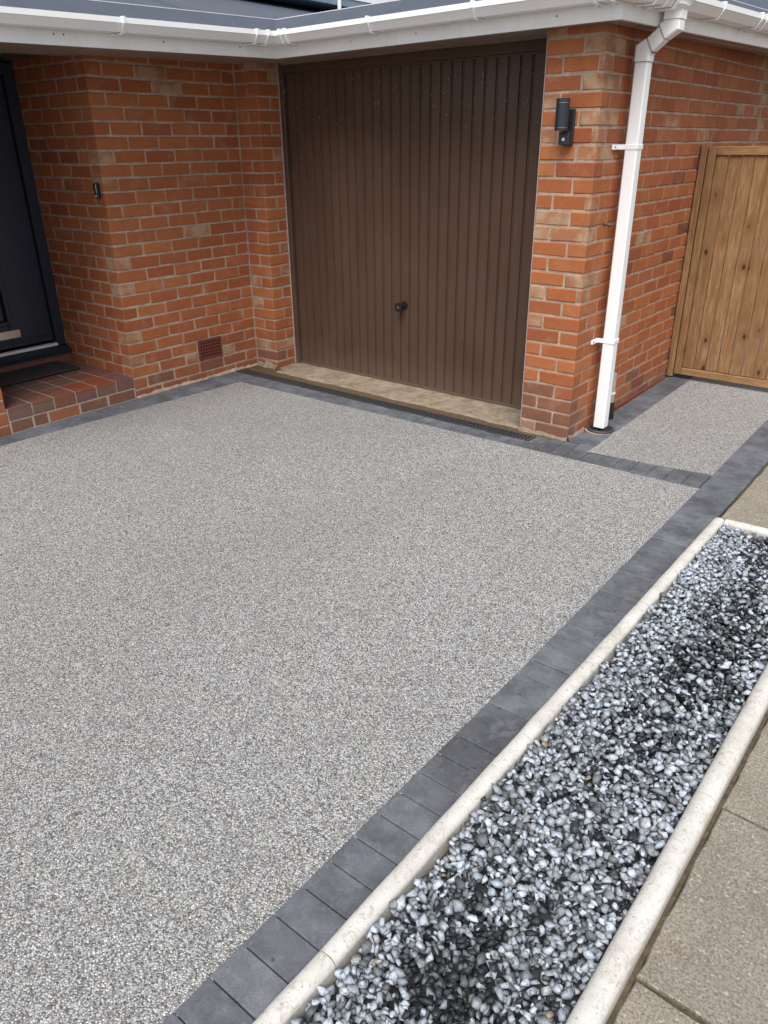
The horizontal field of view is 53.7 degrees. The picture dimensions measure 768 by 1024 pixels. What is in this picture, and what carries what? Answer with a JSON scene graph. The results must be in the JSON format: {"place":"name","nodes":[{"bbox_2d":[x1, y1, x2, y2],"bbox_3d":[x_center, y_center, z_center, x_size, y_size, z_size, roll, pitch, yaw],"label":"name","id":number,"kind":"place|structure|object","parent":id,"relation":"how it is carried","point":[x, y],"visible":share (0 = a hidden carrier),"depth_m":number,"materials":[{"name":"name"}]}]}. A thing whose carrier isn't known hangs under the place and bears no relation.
{"place":"outdoors","nodes":[
{"label":"outdoors","id":0,"kind":"place"},
{"bbox_2d":[0,382,698,1023],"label":"driveway","id":1,"kind":"structure","parent":0,"point":[266,654],"depth_m":2.57,"materials":[{"name":"grey gravel"}]},
{"bbox_2d":[587,332,767,475],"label":"path","id":2,"kind":"structure","parent":0,"point":[703,425],"depth_m":4.40,"materials":[{"name":"grey gravel"}]},
{"bbox_2d":[599,236,767,462],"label":"ground","id":3,"kind":"structure","parent":0,"point":[750,322],"depth_m":8.03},
{"bbox_2d":[0,388,10,436],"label":"brick pier","id":4,"kind":"structure","parent":3,"relation":"on","point":[5,430],"depth_m":4.41,"materials":[{"name":"brick"}]},
{"bbox_2d":[0,360,136,433],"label":"brick step","id":5,"kind":"object","parent":3,"relation":"on","point":[83,389],"visible":0.8,"depth_m":4.77,"materials":[{"name":"red brick"}]},
{"bbox_2d":[0,361,79,386],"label":"door mat","id":6,"kind":"object","parent":5,"relation":"on","point":[16,376],"depth_m":5.06,"materials":[{"name":"black rubber"}]},
{"bbox_2d":[0,372,254,445],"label":"block border","id":7,"kind":"object","parent":3,"relation":"on","point":[215,382],"visible":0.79,"depth_m":4.93,"materials":[{"name":"dark grey concrete block paving"}]},
{"bbox_2d":[9,55,294,398],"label":"brick wall","id":8,"kind":"structure","parent":3,"relation":"on","point":[168,255],"depth_m":4.96,"materials":[{"name":"brick"}]},
{"bbox_2d":[0,62,71,372],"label":"front door","id":9,"kind":"structure","parent":8,"relation":"attached to","point":[31,330],"depth_m":5.02,"materials":[{"name":"black plastic"}]},
{"bbox_2d":[0,77,52,349],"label":"door leaf","id":10,"kind":"structure","parent":9,"relation":"in","point":[23,306],"depth_m":5.00,"materials":[{"name":"black plastic"}]},
{"bbox_2d":[93,183,100,198],"bbox_3d":[-1.714,-1.916,4.532,0.038,0.086,0.026,19,32,35],"label":"doorbell","id":11,"kind":"object","parent":8,"relation":"attached to","point":[96,188],"visible":1,"depth_m":4.52,"materials":[{"name":"black plastic"}]},
{"bbox_2d":[235,369,535,440],"bbox_3d":[-0.123,-0.720,4.997,2.457,0.048,0.090,19,32,35],"label":"channel drain","id":12,"kind":"object","parent":3,"relation":"on","point":[470,424],"visible":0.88,"depth_m":4.84,"materials":[{"name":"black metal"}]},
{"bbox_2d":[277,363,520,428],"bbox_3d":[0.072,-0.808,5.155,2.115,0.042,0.326,19,32,35],"label":"concrete threshold","id":13,"kind":"object","parent":3,"relation":"on","point":[495,413],"visible":0.84,"depth_m":5.05,"materials":[{"name":"beige concrete"}]},
{"bbox_2d":[277,30,548,424],"bbox_3d":[0.073,-1.742,4.721,2.122,2.040,0.372,19,32,35],"label":"garage door","id":14,"kind":"structure","parent":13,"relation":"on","point":[411,185],"depth_m":4.75,"materials":[{"name":"brown paint"}]},
{"bbox_2d":[246,365,561,440],"bbox_3d":[0.067,-0.762,5.094,2.610,0.051,0.312,19,32,35],"label":"earth strip","id":15,"kind":"object","parent":3,"relation":"on","point":[258,368],"visible":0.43,"depth_m":5.01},
{"bbox_2d":[162,420,767,1023],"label":"block border","id":16,"kind":"object","parent":3,"relation":"on","point":[258,970],"visible":0.73,"depth_m":1.97,"materials":[{"name":"dark grey concrete block paving"}]},
{"bbox_2d":[241,377,710,487],"bbox_3d":[0.311,-0.536,4.613,3.191,0.053,0.210,18,31,33],"label":"block border","id":17,"kind":"object","parent":3,"relation":"on","point":[684,477],"visible":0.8,"depth_m":4.24,"materials":[{"name":"dark grey concrete block paving"}]},
{"bbox_2d":[291,523,767,1023],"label":"gravel","id":18,"kind":"structure","parent":3,"relation":"on","point":[669,711],"depth_m":1.82,"materials":[{"name":"grey gravel"}]},
{"bbox_2d":[252,518,767,1023],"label":"bed edging","id":19,"kind":"object","parent":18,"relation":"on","point":[606,982],"visible":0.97,"depth_m":1.75,"materials":[{"name":"beige concrete"}]},
{"bbox_2d":[519,23,767,441],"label":"brick wall","id":20,"kind":"structure","parent":3,"relation":"on","point":[700,95],"depth_m":4.15,"materials":[{"name":"brick"}]},
{"bbox_2d":[0,0,767,64],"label":"roof edge","id":21,"kind":"object","parent":20,"relation":"on","point":[19,43],"visible":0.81,"depth_m":4.00,"materials":[{"name":"white plastic"}]},
{"bbox_2d":[255,0,391,11],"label":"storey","id":22,"kind":"object","parent":21,"relation":"on","point":[321,5],"visible":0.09,"depth_m":6.23,"materials":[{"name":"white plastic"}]},
{"bbox_2d":[0,0,767,46],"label":"rain gutter","id":23,"kind":"object","parent":21,"relation":"attached to","point":[745,20],"visible":0.94,"depth_m":3.75,"materials":[{"name":"white plastic"}]},
{"bbox_2d":[736,0,767,9],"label":"roof","id":24,"kind":"structure","parent":21,"relation":"on","point":[763,4],"depth_m":5.13,"materials":[{"name":"grey"}]},
{"bbox_2d":[554,98,575,144],"bbox_3d":[0.859,-1.861,3.625,0.070,0.200,0.098,19,32,35],"label":"wall lamp","id":25,"kind":"object","parent":20,"relation":"attached to","point":[565,115],"visible":1,"depth_m":3.60,"materials":[{"name":"grey metal"}]},
{"bbox_2d":[591,0,694,428],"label":"downpipe","id":26,"kind":"object","parent":20,"relation":"attached to","point":[652,44],"visible":1,"depth_m":3.84,"materials":[{"name":"white plastic"}]},
{"bbox_2d":[666,144,711,375],"bbox_3d":[1.995,-1.610,4.985,0.041,1.449,0.078,19,32,35],"label":"gate post","id":27,"kind":"object","parent":20,"relation":"attached to","point":[688,251],"visible":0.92,"depth_m":4.93,"materials":[{"name":"brown wood"}]},
{"bbox_2d":[674,146,767,387],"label":"timber gate","id":28,"kind":"structure","parent":27,"relation":"attached to","point":[728,264],"depth_m":4.83,"materials":[{"name":"brown wood"}]},
{"bbox_2d":[529,323,762,453],"bbox_3d":[2.061,-0.983,5.416,0.330,0.120,3.590,19,32,35],"label":"block border","id":29,"kind":"object","parent":3,"relation":"on","point":[629,411],"visible":0.38,"depth_m":4.65,"materials":[{"name":"dark grey concrete block paving"}]},
{"bbox_2d":[584,424,615,434],"bbox_3d":[1.256,-0.474,4.408,0.180,0.028,0.180,19,32,35],"label":"gully","id":30,"kind":"object","parent":29,"relation":"in","point":[588,429],"visible":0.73,"depth_m":4.38,"materials":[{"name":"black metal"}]},
{"bbox_2d":[608,372,616,419],"bbox_3d":[1.350,-0.685,4.506,0.054,0.284,0.054,19,32,35],"label":"pipe stub","id":31,"kind":"object","parent":29,"relation":"on","point":[611,410],"visible":0.56,"depth_m":4.50,"materials":[{"name":"grey plastic"}]},
{"bbox_2d":[613,463,767,1023],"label":"slab pavement","id":32,"kind":"structure","parent":0,"point":[706,961],"depth_m":1.61,"materials":[{"name":"beige concrete"}]},
{"bbox_2d":[606,710,767,1023],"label":"grit joint","id":33,"kind":"object","parent":32,"relation":"on","point":[640,962],"visible":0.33,"depth_m":1.71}
]}

